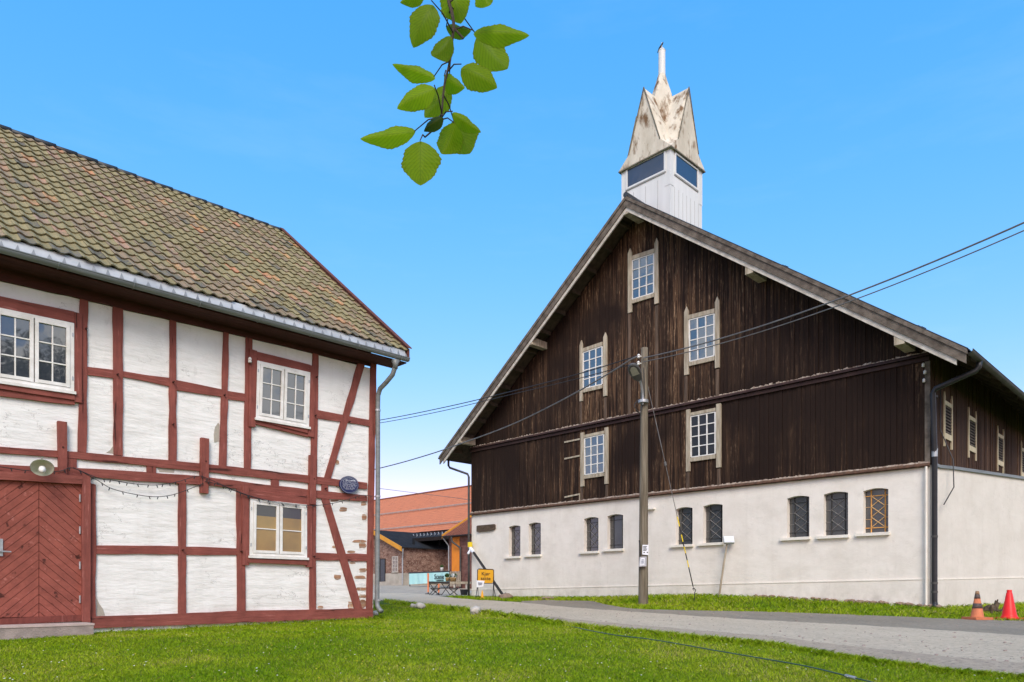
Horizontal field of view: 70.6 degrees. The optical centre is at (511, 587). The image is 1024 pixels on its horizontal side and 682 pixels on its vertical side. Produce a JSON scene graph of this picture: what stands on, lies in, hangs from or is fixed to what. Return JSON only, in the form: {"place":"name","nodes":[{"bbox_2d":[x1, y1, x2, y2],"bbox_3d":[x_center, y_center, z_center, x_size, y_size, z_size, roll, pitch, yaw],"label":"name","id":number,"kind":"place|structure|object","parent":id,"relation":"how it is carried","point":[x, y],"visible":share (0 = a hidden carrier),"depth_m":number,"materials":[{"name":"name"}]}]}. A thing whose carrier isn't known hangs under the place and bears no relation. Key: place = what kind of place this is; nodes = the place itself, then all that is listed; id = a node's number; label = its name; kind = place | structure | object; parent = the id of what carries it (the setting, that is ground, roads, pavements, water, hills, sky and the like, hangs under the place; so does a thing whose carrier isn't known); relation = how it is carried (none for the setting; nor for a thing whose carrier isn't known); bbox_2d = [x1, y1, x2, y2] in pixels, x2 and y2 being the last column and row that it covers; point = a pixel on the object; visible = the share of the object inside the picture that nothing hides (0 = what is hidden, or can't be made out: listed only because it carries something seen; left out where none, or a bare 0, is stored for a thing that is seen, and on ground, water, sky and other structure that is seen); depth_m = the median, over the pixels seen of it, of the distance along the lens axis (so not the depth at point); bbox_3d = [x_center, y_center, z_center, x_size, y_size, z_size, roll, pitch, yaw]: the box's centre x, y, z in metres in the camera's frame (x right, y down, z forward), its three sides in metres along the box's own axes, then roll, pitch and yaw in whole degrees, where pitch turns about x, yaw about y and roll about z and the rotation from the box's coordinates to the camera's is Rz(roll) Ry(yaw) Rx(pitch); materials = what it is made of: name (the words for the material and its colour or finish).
{"place":"outdoors","nodes":[
{"label":"outdoors","id":0,"kind":"place"},
{"bbox_2d":[99,615,390,632],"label":"grass","id":1,"kind":"structure","parent":0,"point":[270,623],"depth_m":13.63,"materials":[{"name":"green plant"}]},
{"bbox_2d":[373,585,470,595],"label":"yard","id":2,"kind":"structure","parent":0,"point":[417,589],"depth_m":53.11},
{"bbox_2d":[373,530,448,584],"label":"brick building","id":3,"kind":"structure","parent":2,"relation":"on","point":[401,555],"depth_m":66.71,"materials":[{"name":"brick"}]},
{"bbox_2d":[380,559,384,581],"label":"door","id":4,"kind":"structure","parent":3,"relation":"in","point":[382,561],"depth_m":67.19,"materials":[{"name":"grey metal"}]},
{"bbox_2d":[391,556,398,572],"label":"window","id":5,"kind":"structure","parent":3,"relation":"in","point":[394,558],"depth_m":65.73,"materials":[{"name":"wood"}]},
{"bbox_2d":[412,531,448,545],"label":"porch roof","id":6,"kind":"structure","parent":3,"relation":"attached to","point":[431,536],"depth_m":67.48,"materials":[{"name":"black metal"}]},
{"bbox_2d":[425,573,429,593],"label":"orange post","id":7,"kind":"object","parent":2,"relation":"on","point":[427,583],"visible":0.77,"depth_m":42.96,"materials":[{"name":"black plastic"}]},
{"bbox_2d":[408,571,449,587],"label":"banner","id":8,"kind":"object","parent":2,"relation":"on","point":[417,577],"visible":0.95,"depth_m":58.44,"materials":[{"name":"fabric"}]},
{"bbox_2d":[429,581,449,594],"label":"folding table","id":9,"kind":"object","parent":2,"relation":"on","point":[441,582],"visible":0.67,"depth_m":40.26,"materials":[{"name":"black metal"}]},
{"bbox_2d":[444,573,449,580],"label":"flower pot","id":10,"kind":"object","parent":9,"relation":"on","point":[446,575],"visible":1,"depth_m":40.12,"materials":[{"name":"ceramic"}]},
{"bbox_2d":[430,588,457,594],"bbox_3d":[-3.669,0.250,39.300,1.496,0.430,0.300,0,0,0],"label":"bench","id":11,"kind":"object","parent":2,"relation":"on","point":[437,589],"visible":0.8,"depth_m":39.21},
{"bbox_2d":[450,571,460,586],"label":"picket fence","id":12,"kind":"object","parent":2,"relation":"on","point":[459,577],"visible":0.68,"depth_m":54.33,"materials":[{"name":"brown wood"}]},
{"bbox_2d":[450,582,470,594],"bbox_3d":[-2.862,0.071,40.300,1.159,0.748,0.600,0,0,0],"label":"planter table","id":13,"kind":"object","parent":2,"relation":"on","point":[455,583],"visible":0.53,"depth_m":40.00,"materials":[{"name":"brown wood"}]},
{"bbox_2d":[449,573,456,581],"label":"flower pot","id":14,"kind":"object","parent":13,"relation":"on","point":[452,578],"visible":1,"depth_m":40.07,"materials":[{"name":"wicker"}]},
{"bbox_2d":[460,589,467,594],"bbox_3d":[-2.648,0.286,39.900,0.332,0.320,0.332,0,0,-45],"label":"black tub","id":15,"kind":"object","parent":2,"relation":"on","point":[463,591],"visible":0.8,"depth_m":39.80,"materials":[{"name":"plastic"}]},
{"bbox_2d":[0,596,1023,681],"bbox_3d":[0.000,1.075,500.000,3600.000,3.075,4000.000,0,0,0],"label":"ground","id":16,"kind":"structure","parent":0,"point":[466,675],"depth_m":8.89,"materials":[{"name":"green plant"}]},
{"bbox_2d":[0,622,94,639],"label":"stone step","id":17,"kind":"object","parent":16,"relation":"on","point":[16,631],"visible":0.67,"depth_m":10.85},
{"bbox_2d":[0,124,411,632],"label":"timber house","id":18,"kind":"structure","parent":16,"relation":"on","point":[153,334],"depth_m":12.97,"materials":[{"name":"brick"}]},
{"bbox_2d":[0,308,75,394],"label":"window","id":19,"kind":"structure","parent":18,"relation":"in","point":[37,352],"depth_m":11.20,"materials":[{"name":"white paint"}]},
{"bbox_2d":[0,480,80,617],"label":"door","id":20,"kind":"structure","parent":18,"relation":"in","point":[40,522],"depth_m":11.24,"materials":[{"name":"red wood"}]},
{"bbox_2d":[30,457,53,475],"bbox_3d":[-7.202,-1.845,11.039,0.310,0.301,0.496,0,0,-44],"label":"wall lamp","id":21,"kind":"object","parent":18,"relation":"attached to","point":[41,467],"visible":1,"depth_m":10.96,"materials":[{"name":"metal"}]},
{"bbox_2d":[0,466,370,507],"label":"string lights","id":22,"kind":"object","parent":18,"relation":"attached to","point":[268,501],"visible":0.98,"depth_m":12.72},
{"bbox_2d":[248,498,308,559],"bbox_3d":[-4.507,-1.103,13.996,1.234,1.125,0.070,0,0,-44],"label":"window","id":23,"kind":"structure","parent":18,"relation":"in","point":[279,530],"depth_m":13.96,"materials":[{"name":"white paint"}]},
{"bbox_2d":[255,360,310,428],"bbox_3d":[-4.445,-3.723,14.059,1.156,1.143,0.070,0,0,-44],"label":"window","id":24,"kind":"structure","parent":18,"relation":"in","point":[283,393],"depth_m":14.04,"materials":[{"name":"white paint"}]},
{"bbox_2d":[339,476,358,493],"bbox_3d":[-3.396,-2.129,15.059,0.455,0.364,0.032,0,0,-45],"label":"plaque","id":25,"kind":"object","parent":18,"relation":"attached to","point":[349,484],"visible":1,"depth_m":15.04,"materials":[{"name":"blue ceramic"}]},
{"bbox_2d":[414,602,425,608],"bbox_3d":[-2.478,0.531,19.367,0.248,0.237,0.264,0,0,38],"label":"rock","id":26,"kind":"object","parent":16,"relation":"on","point":[419,605],"visible":0.84,"depth_m":19.29,"materials":[{"name":"stone"}]},
{"bbox_2d":[374,485,470,543],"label":"tiled hall","id":27,"kind":"structure","parent":16,"relation":"on","point":[423,512],"depth_m":77.87,"materials":[{"name":"orange tile"}]},
{"bbox_2d":[361,0,529,185],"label":"tree","id":28,"kind":"object","parent":16,"relation":"on","point":[421,161],"visible":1,"depth_m":1.10,"materials":[{"name":"green plant"}]},
{"bbox_2d":[441,515,471,588],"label":"brick annex","id":29,"kind":"object","parent":16,"relation":"on","point":[457,534],"visible":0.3,"depth_m":55.82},
{"bbox_2d":[380,488,467,499],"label":"power line","id":30,"kind":"object","parent":29,"relation":"attached to","point":[427,494],"visible":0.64,"depth_m":49.80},
{"bbox_2d":[452,537,459,571],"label":"door","id":31,"kind":"structure","parent":29,"relation":"in","point":[455,550],"depth_m":56.14,"materials":[{"name":"orange wood"}]},
{"bbox_2d":[470,606,480,614],"bbox_3d":[-0.862,0.564,17.146,0.270,0.246,0.251,0,0,0],"label":"rock","id":32,"kind":"object","parent":16,"relation":"on","point":[475,609],"visible":0.76,"depth_m":17.05,"materials":[{"name":"stone"}]},
{"bbox_2d":[475,569,495,598],"bbox_3d":[-1.018,-0.128,28.373,0.819,1.193,0.576,0,0,0],"label":"road sign","id":33,"kind":"object","parent":16,"relation":"on","point":[486,576],"visible":0.98,"depth_m":28.20,"materials":[{"name":"yellow metal"}]},
{"bbox_2d":[476,580,483,586],"bbox_3d":[-1.224,-0.125,28.134,0.316,0.274,0.037,0,0,0],"label":"paper notice","id":34,"kind":"object","parent":33,"relation":"attached to","point":[480,583],"visible":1,"depth_m":28.13,"materials":[{"name":"white paper"}]},
{"bbox_2d":[467,542,504,593],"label":"prop beam","id":35,"kind":"structure","parent":16,"relation":"on","point":[471,549],"depth_m":29.40,"materials":[{"name":"black metal"}]},
{"bbox_2d":[3,622,997,681],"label":"wild flowers","id":36,"kind":"object","parent":16,"relation":"on","point":[397,655],"visible":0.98,"depth_m":7.91,"materials":[{"name":"plant"}]},
{"bbox_2d":[498,593,513,598],"bbox_3d":[-0.222,0.365,27.330,0.594,0.292,0.579,0,0,0],"label":"rock","id":37,"kind":"object","parent":16,"relation":"on","point":[507,595],"visible":0.59,"depth_m":27.17,"materials":[{"name":"brown stone"}]},
{"bbox_2d":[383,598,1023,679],"bbox_3d":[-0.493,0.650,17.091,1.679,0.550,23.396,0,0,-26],"label":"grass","id":38,"kind":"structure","parent":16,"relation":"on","point":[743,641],"depth_m":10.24,"materials":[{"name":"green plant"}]},
{"bbox_2d":[566,625,871,681],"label":"garden hose","id":39,"kind":"object","parent":16,"relation":"on","point":[852,677],"visible":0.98,"depth_m":8.58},
{"bbox_2d":[718,536,734,596],"bbox_3d":[6.425,-0.584,21.707,0.477,1.898,0.193,0,0,11],"label":"sign post","id":40,"kind":"object","parent":16,"relation":"on","point":[727,540],"visible":0.87,"depth_m":21.74,"materials":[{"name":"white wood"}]},
{"bbox_2d":[438,48,1023,606],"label":"barn","id":41,"kind":"structure","parent":16,"relation":"on","point":[802,456],"depth_m":22.51,"materials":[{"name":"wood"}]},
{"bbox_2d":[476,524,495,531],"bbox_3d":[-1.068,-2.415,29.611,0.066,0.264,1.106,0,0,-44],"label":"wooden sign","id":42,"kind":"object","parent":41,"relation":"attached to","point":[483,528],"visible":1,"depth_m":29.59,"materials":[{"name":"brown wood"}]},
{"bbox_2d":[504,526,520,558],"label":"window","id":43,"kind":"structure","parent":41,"relation":"in","point":[515,538],"depth_m":28.64,"materials":[{"name":"metal"}]},
{"bbox_2d":[524,523,541,556],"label":"window","id":44,"kind":"structure","parent":41,"relation":"in","point":[536,527],"depth_m":27.85,"materials":[{"name":"metal"}]},
{"bbox_2d":[579,517,598,553],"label":"window","id":45,"kind":"structure","parent":41,"relation":"in","point":[592,523],"depth_m":25.86,"materials":[{"name":"glass"}]},
{"bbox_2d":[579,332,607,423],"bbox_3d":[2.867,-7.345,25.541,0.060,3.010,1.241,0,0,-44],"label":"window","id":46,"kind":"structure","parent":41,"relation":"in","point":[594,356],"depth_m":25.51,"materials":[{"name":"white wood"}]},
{"bbox_2d":[580,427,608,499],"bbox_3d":[2.907,-4.331,25.550,0.060,2.441,1.257,0,0,-44],"label":"window","id":47,"kind":"structure","parent":41,"relation":"in","point":[594,450],"depth_m":25.54,"materials":[{"name":"white wood"}]},
{"bbox_2d":[602,515,623,551],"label":"window","id":48,"kind":"structure","parent":41,"relation":"in","point":[616,521],"depth_m":25.12,"materials":[{"name":"glass"}]},
{"bbox_2d":[628,238,658,414],"bbox_3d":[4.354,-8.635,24.025,0.060,5.590,1.228,0,0,-44],"label":"window","id":49,"kind":"structure","parent":41,"relation":"in","point":[643,268],"depth_m":24.00,"materials":[{"name":"white wood"}]},
{"bbox_2d":[669,507,693,547],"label":"window","id":50,"kind":"structure","parent":41,"relation":"in","point":[685,514],"depth_m":23.14,"materials":[{"name":"glass"}]},
{"bbox_2d":[684,297,719,402],"bbox_3d":[5.888,-7.352,22.466,0.060,3.023,1.228,0,0,-44],"label":"window","id":51,"kind":"structure","parent":41,"relation":"in","point":[704,326],"depth_m":22.45,"materials":[{"name":"white wood"}]},
{"bbox_2d":[686,403,721,488],"bbox_3d":[5.942,-4.358,22.459,0.060,2.496,1.214,0,0,-44],"label":"window","id":52,"kind":"structure","parent":41,"relation":"in","point":[703,431],"depth_m":22.44,"materials":[{"name":"white wood"}]},
{"bbox_2d":[697,504,723,545],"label":"window","id":53,"kind":"structure","parent":41,"relation":"in","point":[714,513],"depth_m":22.41,"materials":[{"name":"glass"}]},
{"bbox_2d":[780,496,810,540],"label":"window","id":54,"kind":"structure","parent":41,"relation":"in","point":[799,506],"depth_m":20.50,"materials":[{"name":"glass"}]},
{"bbox_2d":[816,492,849,538],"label":"window","id":55,"kind":"structure","parent":41,"relation":"in","point":[836,503],"depth_m":19.76,"materials":[{"name":"glass"}]},
{"bbox_2d":[855,489,889,536],"bbox_3d":[9.498,-1.990,18.994,0.285,1.291,0.836,0,0,-44],"label":"window","id":56,"kind":"structure","parent":41,"relation":"in","point":[876,507],"depth_m":19.03,"materials":[{"name":"orange metal"}]},
{"bbox_2d":[943,391,952,449],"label":"louvre window","id":57,"kind":"structure","parent":41,"relation":"in","point":[947,407],"depth_m":18.91,"materials":[{"name":"beige wood"}]},
{"bbox_2d":[968,407,976,460],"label":"louvre window","id":58,"kind":"structure","parent":41,"relation":"in","point":[972,422],"depth_m":20.56,"materials":[{"name":"beige wood"}]},
{"bbox_2d":[997,426,1003,472],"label":"louvre window","id":59,"kind":"structure","parent":41,"relation":"in","point":[1000,438],"depth_m":22.93,"materials":[{"name":"beige wood"}]},
{"bbox_2d":[1021,441,1023,475],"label":"louvre window","id":60,"kind":"structure","parent":41,"relation":"in","point":[1022,449],"depth_m":25.12,"materials":[{"name":"beige wood"}]},
{"bbox_2d":[446,592,1023,620],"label":"grass","id":61,"kind":"structure","parent":16,"relation":"on","point":[669,604],"depth_m":19.20,"materials":[{"name":"green plant"}]},
{"bbox_2d":[634,347,647,604],"bbox_3d":[3.789,-3.086,21.116,0.290,7.844,0.488,0,0,34],"label":"utility pole","id":62,"kind":"object","parent":61,"relation":"on","point":[643,540],"visible":0.94,"depth_m":21.10,"materials":[{"name":"brown wood"}]},
{"bbox_2d":[381,356,634,419],"bbox_3d":[-3.275,-7.243,28.698,0.387,0.966,20.562,0,0,-44],"label":"power line","id":63,"kind":"object","parent":62,"relation":"attached to","point":[517,389],"visible":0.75,"depth_m":25.12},
{"bbox_2d":[380,356,637,467],"bbox_3d":[-3.265,-5.965,29.330,0.870,1.624,21.501,0,0,-42],"label":"power line","id":64,"kind":"object","parent":62,"relation":"attached to","point":[522,419],"visible":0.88,"depth_m":25.27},
{"bbox_2d":[381,362,636,422],"bbox_3d":[-3.278,-7.076,28.699,0.384,1.038,20.556,0,0,-44],"label":"power line","id":65,"kind":"object","parent":62,"relation":"attached to","point":[512,394],"visible":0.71,"depth_m":25.34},
{"bbox_2d":[628,363,647,404],"bbox_3d":[3.625,-5.799,20.710,0.337,0.990,1.130,0,0,31],"label":"street lamp","id":66,"kind":"object","parent":62,"relation":"attached to","point":[634,371],"visible":1,"depth_m":20.53,"materials":[{"name":"grey metal"}]},
{"bbox_2d":[639,556,646,566],"bbox_3d":[3.795,-0.742,21.009,0.212,0.295,0.142,0,0,0],"label":"notice box","id":67,"kind":"object","parent":62,"relation":"attached to","point":[642,561],"visible":1,"depth_m":20.96,"materials":[{"name":"plastic"}]},
{"bbox_2d":[642,545,648,554],"bbox_3d":[3.882,-1.080,21.042,0.185,0.298,0.020,0,0,0],"label":"paper notice","id":68,"kind":"object","parent":62,"relation":"attached to","point":[645,548],"visible":1,"depth_m":21.04,"materials":[{"name":"white paper"}]},
{"bbox_2d":[648,388,695,599],"bbox_3d":[4.661,-2.780,21.214,1.498,6.751,0.071,0,0,0],"label":"guy wire","id":69,"kind":"object","parent":62,"relation":"attached to","point":[665,463],"visible":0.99,"depth_m":21.21,"materials":[{"name":"metal"}]},
{"bbox_2d":[643,222,1023,358],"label":"power line","id":70,"kind":"object","parent":62,"relation":"attached to","point":[1017,225],"visible":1,"depth_m":15.47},
{"bbox_2d":[643,230,1023,361],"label":"power line","id":71,"kind":"object","parent":62,"relation":"attached to","point":[851,300],"visible":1,"depth_m":15.44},
{"bbox_2d":[755,594,931,607],"bbox_3d":[8.753,0.365,19.531,0.244,0.331,4.704,0,0,-44],"label":"rubble","id":72,"kind":"object","parent":16,"relation":"on","point":[887,603],"visible":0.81,"depth_m":19.11,"materials":[{"name":"grey stone"}]},
{"bbox_2d":[930,464,1023,607],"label":"wall","id":73,"kind":"structure","parent":16,"relation":"on","point":[981,531],"depth_m":19.15,"materials":[{"name":"paint"}]},
{"bbox_2d":[961,591,993,619],"bbox_3d":[9.831,0.382,15.280,0.404,0.602,0.404,0,0,-9],"label":"traffic cone","id":74,"kind":"object","parent":16,"relation":"on","point":[977,613],"visible":1,"depth_m":15.21,"materials":[{"name":"orange plastic"}]},
{"bbox_2d":[982,599,1002,613],"bbox_3d":[11.012,0.490,16.478,0.699,0.426,0.267,0,0,0],"label":"root stump","id":75,"kind":"object","parent":16,"relation":"on","point":[992,607],"visible":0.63,"depth_m":16.43,"materials":[{"name":"brown wood"}]},
{"bbox_2d":[996,590,1020,618],"bbox_3d":[10.500,0.364,15.271,0.365,0.610,0.365,0,0,-9],"label":"traffic cone","id":76,"kind":"object","parent":16,"relation":"on","point":[1009,610],"visible":0.94,"depth_m":15.20,"materials":[{"name":"red plastic"}]},
{"bbox_2d":[0,0,1023,499],"label":"sky","id":77,"kind":"structure","parent":0,"point":[850,146],"materials":[{"name":"blue"}]},
{"bbox_2d":[373,593,1023,661],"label":"road","id":78,"kind":"structure","parent":0,"point":[992,645],"depth_m":12.12,"materials":[{"name":"asphalt"}]},
{"bbox_2d":[550,617,1023,674],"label":"road edge","id":79,"kind":"object","parent":78,"relation":"on","point":[973,664],"visible":0.62,"depth_m":8.99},
{"bbox_2d":[513,601,1023,670],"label":"loose stones","id":80,"kind":"object","parent":79,"relation":"on","point":[844,640],"visible":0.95,"depth_m":10.58,"materials":[{"name":"grey stone"}]},
{"bbox_2d":[522,600,1023,634],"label":"gravel shoulder","id":81,"kind":"object","parent":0,"point":[1012,627],"visible":0.96,"depth_m":15.30}
]}

